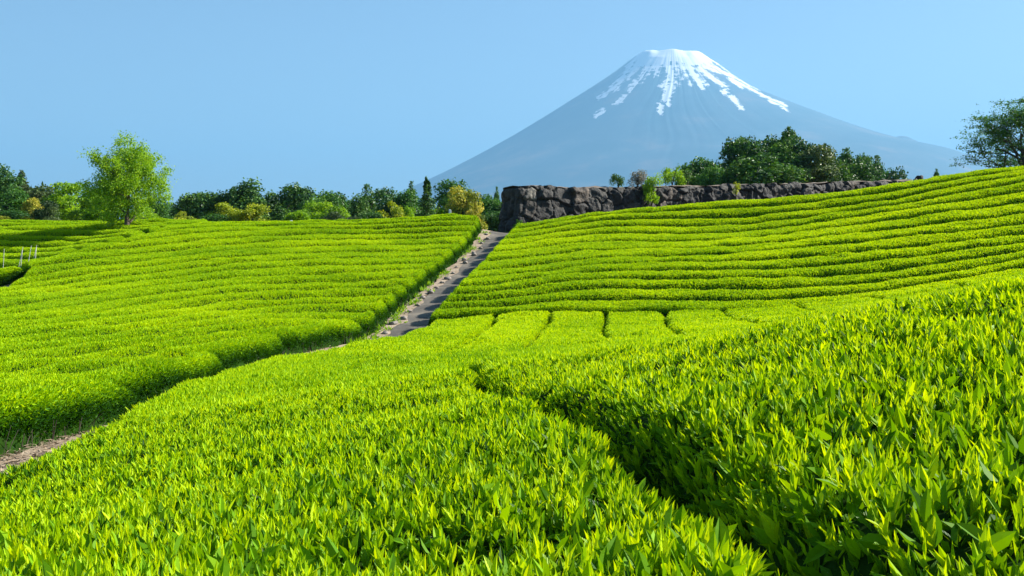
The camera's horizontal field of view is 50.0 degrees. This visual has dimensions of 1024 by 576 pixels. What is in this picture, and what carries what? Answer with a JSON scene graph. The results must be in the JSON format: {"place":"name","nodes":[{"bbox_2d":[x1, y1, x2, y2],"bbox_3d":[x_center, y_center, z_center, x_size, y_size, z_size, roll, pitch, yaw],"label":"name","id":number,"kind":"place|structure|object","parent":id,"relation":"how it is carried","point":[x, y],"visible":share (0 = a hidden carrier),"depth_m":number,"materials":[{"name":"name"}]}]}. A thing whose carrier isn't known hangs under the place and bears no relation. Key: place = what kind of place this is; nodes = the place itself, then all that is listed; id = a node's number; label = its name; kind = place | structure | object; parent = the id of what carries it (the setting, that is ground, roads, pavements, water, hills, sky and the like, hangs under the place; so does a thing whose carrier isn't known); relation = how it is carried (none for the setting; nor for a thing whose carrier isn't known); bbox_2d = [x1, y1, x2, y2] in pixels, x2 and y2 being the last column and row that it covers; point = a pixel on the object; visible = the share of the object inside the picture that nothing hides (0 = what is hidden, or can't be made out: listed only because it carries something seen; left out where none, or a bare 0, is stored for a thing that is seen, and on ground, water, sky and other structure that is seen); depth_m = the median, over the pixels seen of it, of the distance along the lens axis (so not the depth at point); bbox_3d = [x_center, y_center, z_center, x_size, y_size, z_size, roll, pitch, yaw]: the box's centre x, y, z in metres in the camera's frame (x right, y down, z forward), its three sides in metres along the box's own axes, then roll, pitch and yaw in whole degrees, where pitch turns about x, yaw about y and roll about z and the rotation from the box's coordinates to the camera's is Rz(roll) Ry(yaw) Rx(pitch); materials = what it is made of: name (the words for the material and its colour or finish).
{"place":"outdoors","nodes":[
{"label":"outdoors","id":0,"kind":"place"},
{"bbox_2d":[0,431,92,473],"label":"dirt path","id":1,"kind":"structure","parent":0,"point":[19,456],"depth_m":13.69,"materials":[{"name":"beige soil"}]},
{"bbox_2d":[0,347,340,471],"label":"dry litter","id":2,"kind":"object","parent":1,"relation":"on","point":[42,443],"visible":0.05,"depth_m":13.93,"materials":[{"name":"plant"}]},
{"bbox_2d":[0,232,664,460],"bbox_3d":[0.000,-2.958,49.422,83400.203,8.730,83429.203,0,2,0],"label":"ground","id":3,"kind":"structure","parent":0,"point":[39,454],"depth_m":39.22,"materials":[{"name":"soil"}]},
{"bbox_2d":[0,266,25,285],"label":"tea row","id":4,"kind":"object","parent":3,"relation":"on","point":[10,274],"visible":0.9,"depth_m":49.56,"materials":[{"name":"green plant"}]},
{"bbox_2d":[0,163,26,196],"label":"evergreen tree","id":5,"kind":"object","parent":3,"relation":"on","point":[8,181],"visible":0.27,"depth_m":91.38,"materials":[{"name":"teal plant"}]},
{"bbox_2d":[0,188,29,219],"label":"broadleaf tree","id":6,"kind":"object","parent":3,"relation":"on","point":[14,200],"visible":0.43,"depth_m":86.80,"materials":[{"name":"green plant"}]},
{"bbox_2d":[0,256,43,272],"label":"tea row","id":7,"kind":"object","parent":3,"relation":"on","point":[25,264],"visible":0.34,"depth_m":54.38,"materials":[{"name":"green plant"}]},
{"bbox_2d":[19,197,42,219],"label":"broadleaf tree","id":8,"kind":"object","parent":3,"relation":"on","point":[30,204],"visible":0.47,"depth_m":85.48,"materials":[{"name":"yellow plant"}]},
{"bbox_2d":[0,248,76,258],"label":"tea row","id":9,"kind":"object","parent":3,"relation":"on","point":[24,255],"visible":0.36,"depth_m":57.40,"materials":[{"name":"green plant"}]},
{"bbox_2d":[26,184,61,207],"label":"broadleaf tree","id":10,"kind":"object","parent":3,"relation":"on","point":[36,192],"visible":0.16,"depth_m":97.21,"materials":[{"name":"green plant"}]},
{"bbox_2d":[29,200,60,220],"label":"broadleaf tree","id":11,"kind":"object","parent":3,"relation":"on","point":[45,211],"visible":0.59,"depth_m":81.24,"materials":[{"name":"green plant"}]},
{"bbox_2d":[0,242,98,252],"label":"tea row","id":12,"kind":"object","parent":3,"relation":"on","point":[4,249],"visible":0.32,"depth_m":60.20,"materials":[{"name":"green plant"}]},
{"bbox_2d":[0,235,124,247],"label":"tea row","id":13,"kind":"object","parent":3,"relation":"on","point":[43,244],"visible":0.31,"depth_m":62.26,"materials":[{"name":"green plant"}]},
{"bbox_2d":[41,181,85,220],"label":"broadleaf tree","id":14,"kind":"object","parent":3,"relation":"on","point":[65,201],"visible":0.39,"depth_m":88.92,"materials":[{"name":"green plant"}]},
{"bbox_2d":[0,377,141,458],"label":"tea row","id":15,"kind":"object","parent":3,"relation":"on","point":[32,414],"visible":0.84,"depth_m":15.10,"materials":[{"name":"green plant"}]},
{"bbox_2d":[0,230,145,241],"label":"tea row","id":16,"kind":"object","parent":3,"relation":"on","point":[125,234],"visible":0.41,"depth_m":63.80,"materials":[{"name":"green plant"}]},
{"bbox_2d":[0,225,160,236],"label":"tea row","id":17,"kind":"object","parent":3,"relation":"on","point":[78,232],"visible":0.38,"depth_m":65.60,"materials":[{"name":"green plant"}]},
{"bbox_2d":[0,223,174,230],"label":"tea row","id":18,"kind":"object","parent":3,"relation":"on","point":[96,226],"visible":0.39,"depth_m":67.70,"materials":[{"name":"green plant"}]},
{"bbox_2d":[64,187,121,220],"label":"broadleaf tree","id":19,"kind":"object","parent":3,"relation":"on","point":[76,214],"visible":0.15,"depth_m":84.80,"materials":[{"name":"green plant"}]},
{"bbox_2d":[0,220,188,226],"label":"tea row","id":20,"kind":"object","parent":3,"relation":"on","point":[5,224],"visible":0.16,"depth_m":70.48,"materials":[{"name":"green plant"}]},
{"bbox_2d":[0,218,206,222],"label":"tea row","id":21,"kind":"object","parent":3,"relation":"on","point":[148,220],"visible":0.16,"depth_m":72.82,"materials":[{"name":"green plant"}]},
{"bbox_2d":[0,349,225,402],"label":"tea row","id":22,"kind":"object","parent":3,"relation":"on","point":[144,379],"visible":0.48,"depth_m":19.69,"materials":[{"name":"green plant"}]},
{"bbox_2d":[77,130,177,225],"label":"broadleaf tree","id":23,"kind":"object","parent":3,"relation":"on","point":[118,186],"visible":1,"depth_m":65.66,"materials":[{"name":"green plant"}]},
{"bbox_2d":[0,332,288,379],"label":"tea row","id":24,"kind":"object","parent":3,"relation":"on","point":[244,350],"visible":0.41,"depth_m":24.47,"materials":[{"name":"green plant"}]},
{"bbox_2d":[141,196,172,218],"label":"broadleaf tree","id":25,"kind":"object","parent":3,"relation":"on","point":[161,213],"visible":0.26,"depth_m":81.26,"materials":[{"name":"green plant"}]},
{"bbox_2d":[0,321,342,373],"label":"tea row","id":26,"kind":"object","parent":3,"relation":"on","point":[296,339],"visible":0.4,"depth_m":27.01,"materials":[{"name":"green plant"}]},
{"bbox_2d":[0,317,367,362],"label":"tea row","id":27,"kind":"object","parent":3,"relation":"on","point":[342,331],"visible":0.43,"depth_m":28.10,"materials":[{"name":"green plant"}]},
{"bbox_2d":[170,192,203,218],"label":"evergreen tree","id":28,"kind":"object","parent":3,"relation":"on","point":[184,201],"visible":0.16,"depth_m":118.76,"materials":[{"name":"green plant"}]},
{"bbox_2d":[0,310,378,354],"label":"tea row","id":29,"kind":"object","parent":3,"relation":"on","point":[367,322],"visible":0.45,"depth_m":30.28,"materials":[{"name":"green plant"}]},
{"bbox_2d":[0,300,388,344],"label":"tea row","id":30,"kind":"object","parent":3,"relation":"on","point":[379,309],"visible":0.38,"depth_m":33.20,"materials":[{"name":"green plant"}]},
{"bbox_2d":[0,293,398,337],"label":"tea row","id":31,"kind":"object","parent":3,"relation":"on","point":[389,300],"visible":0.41,"depth_m":35.17,"materials":[{"name":"green plant"}]},
{"bbox_2d":[0,285,408,329],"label":"tea row","id":32,"kind":"object","parent":3,"relation":"on","point":[400,293],"visible":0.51,"depth_m":38.50,"materials":[{"name":"green plant"}]},
{"bbox_2d":[0,276,418,321],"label":"tea row","id":33,"kind":"object","parent":3,"relation":"on","point":[410,285],"visible":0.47,"depth_m":39.82,"materials":[{"name":"green plant"}]},
{"bbox_2d":[188,189,234,218],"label":"evergreen tree","id":34,"kind":"object","parent":3,"relation":"on","point":[205,204],"visible":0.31,"depth_m":117.11,"materials":[{"name":"green plant"}]},
{"bbox_2d":[0,269,428,314],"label":"tea row","id":35,"kind":"object","parent":3,"relation":"on","point":[419,276],"visible":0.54,"depth_m":42.49,"materials":[{"name":"green plant"}]},
{"bbox_2d":[0,262,438,307],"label":"tea row","id":36,"kind":"object","parent":3,"relation":"on","point":[430,269],"visible":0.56,"depth_m":44.92,"materials":[{"name":"green plant"}]},
{"bbox_2d":[0,255,445,297],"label":"tea row","id":37,"kind":"object","parent":3,"relation":"on","point":[438,260],"visible":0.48,"depth_m":47.46,"materials":[{"name":"green plant"}]},
{"bbox_2d":[207,202,239,220],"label":"broadleaf tree","id":38,"kind":"object","parent":3,"relation":"on","point":[226,208],"visible":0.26,"depth_m":91.24,"materials":[{"name":"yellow plant"}]},
{"bbox_2d":[0,248,454,291],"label":"tea row","id":39,"kind":"object","parent":3,"relation":"on","point":[447,255],"visible":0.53,"depth_m":49.28,"materials":[{"name":"green plant"}]},
{"bbox_2d":[1,243,462,287],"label":"tea row","id":40,"kind":"object","parent":3,"relation":"on","point":[456,248],"visible":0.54,"depth_m":51.83,"materials":[{"name":"green plant"}]},
{"bbox_2d":[217,177,271,220],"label":"evergreen tree","id":41,"kind":"object","parent":3,"relation":"on","point":[244,195],"visible":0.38,"depth_m":116.71,"materials":[{"name":"green plant"}]},
{"bbox_2d":[23,236,468,277],"bbox_3d":[-14.460,-0.860,52.138,27.711,3.421,4.851,-1,3,-32],"label":"tea row","id":42,"kind":"object","parent":3,"relation":"on","point":[117,260],"visible":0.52,"depth_m":53.85,"materials":[{"name":"green plant"}]},
{"bbox_2d":[0,314,494,533],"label":"tea bed","id":43,"kind":"object","parent":3,"relation":"on","point":[130,448],"visible":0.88,"depth_m":9.37,"materials":[{"name":"green plant"}]},
{"bbox_2d":[231,202,271,221],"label":"broadleaf tree","id":44,"kind":"object","parent":3,"relation":"on","point":[253,211],"visible":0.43,"depth_m":90.53,"materials":[{"name":"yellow plant"}]},
{"bbox_2d":[32,231,473,266],"bbox_3d":[-12.470,-1.728,55.895,22.529,2.551,4.484,-1,3,-27],"label":"tea row","id":45,"kind":"object","parent":3,"relation":"on","point":[71,257],"visible":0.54,"depth_m":55.51,"materials":[{"name":"green plant"}]},
{"bbox_2d":[74,225,477,251],"bbox_3d":[-12.610,-2.145,58.039,22.519,2.524,4.802,-1,2,-25],"label":"tea row","id":46,"kind":"object","parent":3,"relation":"on","point":[185,238],"visible":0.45,"depth_m":58.63,"materials":[{"name":"green plant"}]},
{"bbox_2d":[257,190,294,220],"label":"evergreen tree","id":47,"kind":"object","parent":3,"relation":"on","point":[271,197],"visible":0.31,"depth_m":117.91,"materials":[{"name":"green plant"}]},
{"bbox_2d":[268,182,321,220],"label":"evergreen tree","id":48,"kind":"object","parent":3,"relation":"on","point":[295,192],"visible":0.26,"depth_m":119.78,"materials":[{"name":"green plant"}]},
{"bbox_2d":[114,220,480,242],"bbox_3d":[-11.657,-2.771,60.667,20.328,2.146,4.541,-1,2,-19],"label":"tea row","id":49,"kind":"object","parent":3,"relation":"on","point":[180,232],"visible":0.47,"depth_m":61.24,"materials":[{"name":"green plant"}]},
{"bbox_2d":[283,209,313,220],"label":"bush","id":50,"kind":"object","parent":3,"relation":"on","point":[297,215],"visible":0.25,"depth_m":89.33,"materials":[{"name":"green plant"}]},
{"bbox_2d":[153,214,480,232],"bbox_3d":[-11.142,-3.255,62.697,18.655,1.940,4.007,-1,2,-13],"label":"tea row","id":51,"kind":"object","parent":3,"relation":"on","point":[368,222],"visible":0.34,"depth_m":62.83,"materials":[{"name":"green plant"}]},
{"bbox_2d":[303,200,333,219],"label":"broadleaf tree","id":52,"kind":"object","parent":3,"relation":"on","point":[314,207],"visible":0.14,"depth_m":93.89,"materials":[{"name":"green plant"}]},
{"bbox_2d":[173,213,473,225],"bbox_3d":[-10.871,-3.619,64.650,17.629,1.620,3.763,0,2,-8],"label":"tea row","id":53,"kind":"object","parent":3,"relation":"on","point":[347,220],"visible":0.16,"depth_m":64.34,"materials":[{"name":"green plant"}]},
{"bbox_2d":[297,189,351,216],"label":"broadleaf tree","id":54,"kind":"object","parent":3,"relation":"on","point":[335,198],"visible":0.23,"depth_m":110.64,"materials":[{"name":"green plant"}]},
{"bbox_2d":[347,192,371,218],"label":"evergreen tree","id":55,"kind":"object","parent":3,"relation":"on","point":[359,208],"visible":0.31,"depth_m":107.01,"materials":[{"name":"green plant"}]},
{"bbox_2d":[370,186,398,213],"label":"broadleaf tree","id":56,"kind":"object","parent":3,"relation":"on","point":[385,194],"visible":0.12,"depth_m":119.00,"materials":[{"name":"green plant"}]},
{"bbox_2d":[375,201,407,217],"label":"broadleaf tree","id":57,"kind":"object","parent":3,"relation":"on","point":[397,211],"visible":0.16,"depth_m":93.78,"materials":[{"name":"green plant"}]},
{"bbox_2d":[0,310,786,575],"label":"tea bed","id":58,"kind":"object","parent":3,"relation":"on","point":[431,464],"visible":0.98,"depth_m":3.68,"materials":[{"name":"green plant"}]},
{"bbox_2d":[307,229,494,352],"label":"path verge","id":59,"kind":"structure","parent":3,"relation":"on","point":[477,244],"depth_m":47.71,"materials":[{"name":"beige soil"}]},
{"bbox_2d":[347,229,490,342],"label":"weeds","id":60,"kind":"object","parent":59,"relation":"on","point":[397,313],"visible":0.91,"depth_m":42.14,"materials":[{"name":"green plant"}]},
{"bbox_2d":[388,188,430,217],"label":"broadleaf tree","id":61,"kind":"object","parent":3,"relation":"on","point":[404,199],"visible":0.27,"depth_m":117.05,"materials":[{"name":"green plant"}]},
{"bbox_2d":[416,177,439,216],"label":"conifer tree","id":62,"kind":"object","parent":3,"relation":"on","point":[425,204],"visible":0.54,"depth_m":89.56,"materials":[{"name":"green plant"}]},
{"bbox_2d":[430,177,470,214],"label":"broadleaf tree","id":63,"kind":"object","parent":3,"relation":"on","point":[441,198],"visible":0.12,"depth_m":110.73,"materials":[{"name":"green plant"}]},
{"bbox_2d":[443,185,483,216],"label":"broadleaf tree","id":64,"kind":"object","parent":3,"relation":"on","point":[458,202],"visible":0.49,"depth_m":96.27,"materials":[{"name":"yellow plant"}]},
{"bbox_2d":[463,201,487,229],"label":"broadleaf tree","id":65,"kind":"object","parent":3,"relation":"on","point":[468,207],"visible":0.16,"depth_m":95.64,"materials":[{"name":"yellow plant"}]},
{"bbox_2d":[475,194,502,227],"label":"broadleaf tree","id":66,"kind":"object","parent":3,"relation":"on","point":[490,204],"visible":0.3,"depth_m":110.81,"materials":[{"name":"green plant"}]},
{"bbox_2d":[483,210,499,231],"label":"broadleaf tree","id":67,"kind":"object","parent":3,"relation":"on","point":[491,220],"visible":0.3,"depth_m":98.82,"materials":[{"name":"teal plant"}]},
{"bbox_2d":[669,156,717,185],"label":"broadleaf tree","id":68,"kind":"object","parent":3,"relation":"on","point":[698,166],"visible":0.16,"depth_m":98.68,"materials":[{"name":"green plant"}]},
{"bbox_2d":[498,179,916,232],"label":"stone wall","id":69,"kind":"structure","parent":3,"relation":"on","point":[530,203],"depth_m":71.21,"materials":[{"name":"grey stone"}]},
{"bbox_2d":[642,173,663,206],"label":"shrub","id":70,"kind":"object","parent":69,"relation":"attached to","point":[649,188],"visible":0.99,"depth_m":72.03,"materials":[{"name":"green plant"}]},
{"bbox_2d":[661,167,686,186],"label":"shrub","id":71,"kind":"object","parent":69,"relation":"on","point":[668,174],"visible":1,"depth_m":75.51,"materials":[{"name":"green plant"}]},
{"bbox_2d":[693,165,732,185],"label":"broadleaf tree","id":72,"kind":"object","parent":3,"relation":"on","point":[711,175],"visible":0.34,"depth_m":95.95,"materials":[{"name":"green plant"}]},
{"bbox_2d":[428,268,1023,325],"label":"tea row","id":73,"kind":"object","parent":3,"relation":"on","point":[663,307],"visible":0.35,"depth_m":38.01,"materials":[{"name":"green plant"}]},
{"bbox_2d":[440,258,1023,308],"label":"tea row","id":74,"kind":"object","parent":3,"relation":"on","point":[669,294],"visible":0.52,"depth_m":38.91,"materials":[{"name":"green plant"}]},
{"bbox_2d":[715,136,750,175],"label":"evergreen tree","id":75,"kind":"object","parent":3,"relation":"on","point":[730,148],"visible":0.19,"depth_m":106.65,"materials":[{"name":"green plant"}]},
{"bbox_2d":[445,250,1023,301],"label":"tea row","id":76,"kind":"object","parent":3,"relation":"on","point":[741,283],"visible":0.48,"depth_m":40.26,"materials":[{"name":"green plant"}]},
{"bbox_2d":[453,242,1023,294],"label":"tea row","id":77,"kind":"object","parent":3,"relation":"on","point":[881,266],"visible":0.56,"depth_m":41.53,"materials":[{"name":"green plant"}]},
{"bbox_2d":[459,234,1023,286],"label":"tea row","id":78,"kind":"object","parent":3,"relation":"on","point":[846,257],"visible":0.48,"depth_m":43.16,"materials":[{"name":"green plant"}]},
{"bbox_2d":[467,224,1023,277],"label":"tea row","id":79,"kind":"object","parent":3,"relation":"on","point":[919,240],"visible":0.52,"depth_m":44.67,"materials":[{"name":"green plant"}]},
{"bbox_2d":[470,304,1023,575],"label":"tea bed","id":80,"kind":"object","parent":3,"relation":"on","point":[871,443],"visible":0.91,"depth_m":3.58,"materials":[{"name":"green plant"}]},
{"bbox_2d":[475,213,1023,270],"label":"tea row","id":81,"kind":"object","parent":3,"relation":"on","point":[930,229],"visible":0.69,"depth_m":47.15,"materials":[{"name":"green plant"}]},
{"bbox_2d":[730,134,770,182],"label":"evergreen tree","id":82,"kind":"object","parent":3,"relation":"on","point":[747,147],"visible":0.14,"depth_m":102.99,"materials":[{"name":"green plant"}]},
{"bbox_2d":[485,202,1023,260],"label":"tea row","id":83,"kind":"object","parent":3,"relation":"on","point":[952,216],"visible":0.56,"depth_m":49.02,"materials":[{"name":"green plant"}]},
{"bbox_2d":[492,192,1023,251],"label":"tea row","id":84,"kind":"object","parent":3,"relation":"on","point":[998,201],"visible":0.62,"depth_m":51.06,"materials":[{"name":"green plant"}]},
{"bbox_2d":[665,308,853,335],"bbox_3d":[5.335,0.796,18.625,3.358,3.079,36.764,0,2,0],"label":"tea bed","id":85,"kind":"object","parent":3,"relation":"on","point":[689,322],"visible":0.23,"depth_m":29.51,"materials":[{"name":"green plant"}]},
{"bbox_2d":[499,181,1023,244],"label":"tea row","id":86,"kind":"object","parent":3,"relation":"on","point":[985,193],"visible":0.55,"depth_m":53.25,"materials":[{"name":"green plant"}]},
{"bbox_2d":[504,175,1023,238],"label":"tea row","id":87,"kind":"object","parent":3,"relation":"on","point":[801,214],"visible":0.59,"depth_m":55.09,"materials":[{"name":"green plant"}]},
{"bbox_2d":[509,169,1023,232],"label":"tea row","id":88,"kind":"object","parent":3,"relation":"on","point":[729,213],"visible":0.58,"depth_m":56.50,"materials":[{"name":"green plant"}]},
{"bbox_2d":[720,152,814,183],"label":"evergreen tree","id":89,"kind":"object","parent":3,"relation":"on","point":[783,172],"visible":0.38,"depth_m":96.19,"materials":[{"name":"green plant"}]},
{"bbox_2d":[514,166,1023,228],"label":"tea row","id":90,"kind":"object","parent":3,"relation":"on","point":[789,200],"visible":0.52,"depth_m":58.01,"materials":[{"name":"green plant"}]},
{"bbox_2d":[724,304,874,323],"bbox_3d":[7.613,0.717,18.349,3.512,2.990,36.217,0,2,0],"label":"tea bed","id":91,"kind":"object","parent":3,"relation":"on","point":[771,314],"visible":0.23,"depth_m":30.56,"materials":[{"name":"green plant"}]},
{"bbox_2d":[769,135,830,182],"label":"evergreen tree","id":92,"kind":"object","parent":3,"relation":"on","point":[787,147],"visible":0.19,"depth_m":102.05,"materials":[{"name":"green plant"}]},
{"bbox_2d":[603,273,1023,341],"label":"tea bed","id":93,"kind":"object","parent":3,"relation":"on","point":[1004,294],"visible":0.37,"depth_m":6.94,"materials":[{"name":"green plant"}]},
{"bbox_2d":[788,143,842,182],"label":"evergreen tree","id":94,"kind":"object","parent":3,"relation":"on","point":[820,167],"visible":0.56,"depth_m":98.98,"materials":[{"name":"green plant"}]},
{"bbox_2d":[821,152,860,181],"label":"evergreen tree","id":95,"kind":"object","parent":3,"relation":"on","point":[843,172],"visible":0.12,"depth_m":106.48,"materials":[{"name":"green plant"}]},
{"bbox_2d":[845,160,887,181],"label":"evergreen tree","id":96,"kind":"object","parent":3,"relation":"on","point":[860,171],"visible":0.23,"depth_m":110.60,"materials":[{"name":"green plant"}]},
{"bbox_2d":[800,292,942,310],"bbox_3d":[9.610,0.617,18.052,3.278,2.761,35.655,0,2,1],"label":"tea bed","id":97,"kind":"object","parent":3,"relation":"on","point":[856,302],"visible":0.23,"depth_m":32.64,"materials":[{"name":"green plant"}]},
{"bbox_2d":[878,284,980,298],"bbox_3d":[11.788,0.429,17.715,3.305,2.534,35.006,0,2,2],"label":"tea bed","id":98,"kind":"object","parent":3,"relation":"on","point":[926,290],"visible":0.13,"depth_m":33.42,"materials":[{"name":"green plant"}]},
{"bbox_2d":[949,96,1023,167],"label":"broadleaf tree","id":99,"kind":"object","parent":3,"relation":"on","point":[1016,119],"visible":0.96,"depth_m":75.59,"materials":[{"name":"green plant"}]},
{"bbox_2d":[960,271,1023,286],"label":"tea bed","id":100,"kind":"object","parent":3,"relation":"on","point":[976,281],"visible":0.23,"depth_m":33.19,"materials":[{"name":"green plant"}]},
{"bbox_2d":[383,231,507,336],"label":"path","id":101,"kind":"structure","parent":0,"point":[419,316],"depth_m":45.65,"materials":[{"name":"concrete"}]},
{"bbox_2d":[0,0,1023,219],"label":"sky","id":102,"kind":"structure","parent":0,"point":[343,96],"materials":[{"name":"blue"}]},
{"bbox_2d":[377,49,994,209],"bbox_3d":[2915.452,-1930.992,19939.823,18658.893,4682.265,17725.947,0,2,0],"label":"mountain","id":103,"kind":"structure","parent":0,"point":[651,112],"depth_m":16991.40,"materials":[{"name":"blue stone"}]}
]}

